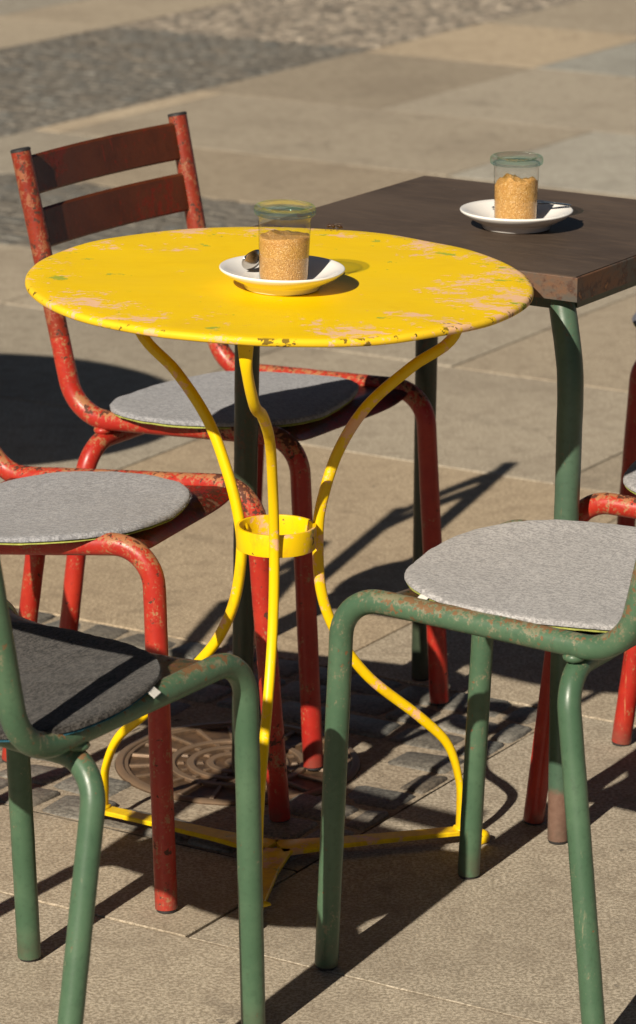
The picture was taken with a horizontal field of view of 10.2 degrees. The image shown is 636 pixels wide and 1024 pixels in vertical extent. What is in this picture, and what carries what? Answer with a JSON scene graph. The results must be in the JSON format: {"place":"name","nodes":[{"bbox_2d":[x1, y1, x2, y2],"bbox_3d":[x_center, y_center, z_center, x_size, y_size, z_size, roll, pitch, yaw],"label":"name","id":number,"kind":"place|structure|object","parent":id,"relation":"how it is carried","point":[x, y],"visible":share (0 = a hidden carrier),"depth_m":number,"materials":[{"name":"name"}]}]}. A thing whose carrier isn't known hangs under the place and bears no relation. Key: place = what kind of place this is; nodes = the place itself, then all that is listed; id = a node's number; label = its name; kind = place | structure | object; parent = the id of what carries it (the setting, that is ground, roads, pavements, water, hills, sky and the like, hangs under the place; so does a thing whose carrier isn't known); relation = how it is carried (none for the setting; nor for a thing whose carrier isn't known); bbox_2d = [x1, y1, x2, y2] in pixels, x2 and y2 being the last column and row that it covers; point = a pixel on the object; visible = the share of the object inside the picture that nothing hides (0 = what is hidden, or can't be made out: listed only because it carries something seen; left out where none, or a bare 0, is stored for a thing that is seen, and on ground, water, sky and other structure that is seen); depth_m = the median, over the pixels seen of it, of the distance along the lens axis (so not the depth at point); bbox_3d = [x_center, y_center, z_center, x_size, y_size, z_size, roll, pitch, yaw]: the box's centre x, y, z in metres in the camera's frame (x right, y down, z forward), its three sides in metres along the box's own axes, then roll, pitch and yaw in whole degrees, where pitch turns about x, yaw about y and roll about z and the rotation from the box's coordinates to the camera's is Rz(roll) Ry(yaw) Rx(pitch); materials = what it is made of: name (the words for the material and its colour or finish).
{"place":"outdoors","nodes":[
{"label":"outdoors","id":0,"kind":"place"},
{"bbox_2d":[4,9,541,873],"bbox_3d":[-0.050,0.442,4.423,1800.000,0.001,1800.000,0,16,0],"label":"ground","id":1,"kind":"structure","parent":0,"point":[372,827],"depth_m":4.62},
{"bbox_2d":[0,0,578,1023],"bbox_3d":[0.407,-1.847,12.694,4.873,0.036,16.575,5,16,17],"label":"cobbled paving","id":2,"kind":"structure","parent":0,"point":[308,806],"depth_m":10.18,"materials":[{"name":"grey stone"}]},
{"bbox_2d":[10,111,448,770],"bbox_3d":[-0.108,-0.112,4.914,0.488,0.794,0.489,10,18,32],"label":"cafe chair","id":3,"kind":"object","parent":2,"relation":"on","point":[62,221],"visible":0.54,"depth_m":4.87,"materials":[{"name":"red paint"}]},
{"bbox_2d":[110,371,358,428],"bbox_3d":[-0.112,-0.153,4.867,0.322,0.032,0.349,10,18,32],"label":"seat pad","id":4,"kind":"object","parent":3,"relation":"on","point":[289,399],"visible":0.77,"depth_m":4.83,"materials":[{"name":"grey fabric"}]},
{"bbox_2d":[115,721,359,805],"bbox_3d":[-0.107,0.348,4.792,0.328,0.033,0.328,0,16,0],"label":"manhole cover","id":5,"kind":"object","parent":2,"relation":"on","point":[202,762],"visible":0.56,"depth_m":4.77,"materials":[{"name":"metal"}]},
{"bbox_2d":[0,0,635,1023],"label":"stone paving","id":6,"kind":"structure","parent":0,"point":[550,92],"depth_m":6.10,"materials":[{"name":"stone"}]},
{"bbox_2d":[0,560,265,1023],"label":"cafe chair","id":7,"kind":"object","parent":6,"relation":"on","point":[180,678],"visible":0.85,"depth_m":3.75,"materials":[{"name":"green paint"}]},
{"bbox_2d":[0,621,162,741],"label":"seat pad","id":8,"kind":"object","parent":7,"relation":"on","point":[73,681],"visible":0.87,"depth_m":3.69,"materials":[{"name":"grey fabric"}]},
{"bbox_2d":[0,447,289,913],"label":"cafe chair","id":9,"kind":"object","parent":6,"relation":"on","point":[208,493],"visible":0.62,"depth_m":4.29,"materials":[{"name":"red paint"}]},
{"bbox_2d":[0,471,190,544],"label":"seat pad","id":10,"kind":"object","parent":9,"relation":"on","point":[62,507],"visible":1,"depth_m":4.35,"materials":[{"name":"grey fabric"}]},
{"bbox_2d":[25,227,533,909],"bbox_3d":[-0.048,0.078,4.322,0.600,0.747,0.600,0,16,0],"label":"bistro table","id":11,"kind":"object","parent":6,"relation":"on","point":[381,289],"visible":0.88,"depth_m":4.26,"materials":[{"name":"yellow metal"}]},
{"bbox_2d":[219,255,344,295],"bbox_3d":[-0.042,-0.274,4.173,0.147,0.025,0.147,1,16,0],"label":"saucer","id":12,"kind":"object","parent":11,"relation":"on","point":[322,271],"visible":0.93,"depth_m":4.14,"materials":[{"name":"white ceramic"}]},
{"bbox_2d":[242,249,258,269],"bbox_3d":[-0.066,-0.296,4.207,0.012,0.027,0.083,34,21,25],"label":"teaspoon","id":13,"kind":"object","parent":12,"relation":"on","point":[250,260],"visible":0.79,"depth_m":4.18,"materials":[{"name":"metal"}]},
{"bbox_2d":[258,207,311,274],"bbox_3d":[-0.039,-0.314,4.163,0.072,0.090,0.072,1,16,0],"label":"sugar jar","id":14,"kind":"object","parent":12,"relation":"on","point":[297,217],"visible":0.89,"depth_m":4.16,"materials":[{"name":"clear glass"}]},
{"bbox_2d":[259,230,309,280],"bbox_3d":[-0.040,-0.298,4.168,0.059,0.055,0.059,1,16,0],"label":"brown sugar","id":15,"kind":"object","parent":14,"relation":"in","point":[283,255],"visible":0.97,"depth_m":4.15,"materials":[{"name":"brown food"}]},
{"bbox_2d":[325,223,342,230],"bbox_3d":[0.021,-0.358,4.496,0.022,0.008,0.015,4,16,14],"label":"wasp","id":16,"kind":"object","parent":11,"relation":"on","point":[334,226],"visible":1,"depth_m":4.49},
{"bbox_2d":[232,176,635,844],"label":"square table","id":17,"kind":"object","parent":6,"relation":"on","point":[582,254],"visible":0.53,"depth_m":4.57,"materials":[{"name":"brown laminate"}]},
{"bbox_2d":[460,199,572,233],"bbox_3d":[0.255,-0.377,4.590,0.145,0.024,0.145,0,16,0],"label":"saucer","id":18,"kind":"object","parent":17,"relation":"on","point":[482,212],"visible":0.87,"depth_m":4.56,"materials":[{"name":"white ceramic"}]},
{"bbox_2d":[492,202,570,208],"bbox_3d":[0.275,-0.394,4.614,0.105,0.011,0.025,0,15,17],"label":"teaspoon","id":19,"kind":"object","parent":18,"relation":"on","point":[555,203],"visible":0.21,"depth_m":4.60,"materials":[{"name":"metal"}]},
{"bbox_2d":[315,519,635,1023],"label":"cafe chair","id":20,"kind":"object","parent":6,"relation":"on","point":[584,654],"visible":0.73,"depth_m":3.93,"materials":[{"name":"green paint"}]},
{"bbox_2d":[404,519,635,632],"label":"seat pad","id":21,"kind":"object","parent":20,"relation":"on","point":[567,574],"visible":0.98,"depth_m":4.03,"materials":[{"name":"grey fabric"}]},
{"bbox_2d":[523,492,635,824],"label":"cafe chair","id":22,"kind":"object","parent":6,"relation":"on","point":[594,505],"visible":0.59,"depth_m":4.54,"materials":[{"name":"red paint"}]},
{"bbox_2d":[622,461,635,493],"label":"seat pad","id":23,"kind":"object","parent":22,"relation":"on","point":[629,479],"visible":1,"depth_m":4.48,"materials":[{"name":"grey fabric"}]},
{"bbox_2d":[617,361,635,526],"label":"cafe chair","id":24,"kind":"object","parent":6,"relation":"on","point":[629,453],"visible":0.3,"depth_m":5.22,"materials":[{"name":"red paint"}]},
{"bbox_2d":[632,313,635,326],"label":"seat pad","id":25,"kind":"object","parent":24,"relation":"on","point":[634,319],"visible":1,"depth_m":5.30,"materials":[{"name":"fabric"}]},
{"bbox_3d":[0.254,-0.415,4.582,0.069,0.086,0.069,0,16,0],"label":"sugar jar","id":26,"kind":"object","parent":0,"visible":0},
{"bbox_2d":[495,173,537,218],"bbox_3d":[0.254,-0.405,4.585,0.055,0.061,0.056,0,16,0],"label":"brown sugar","id":27,"kind":"object","parent":26,"relation":"in","point":[515,197],"visible":0.94,"depth_m":4.56,"materials":[{"name":"brown food"}]}
]}

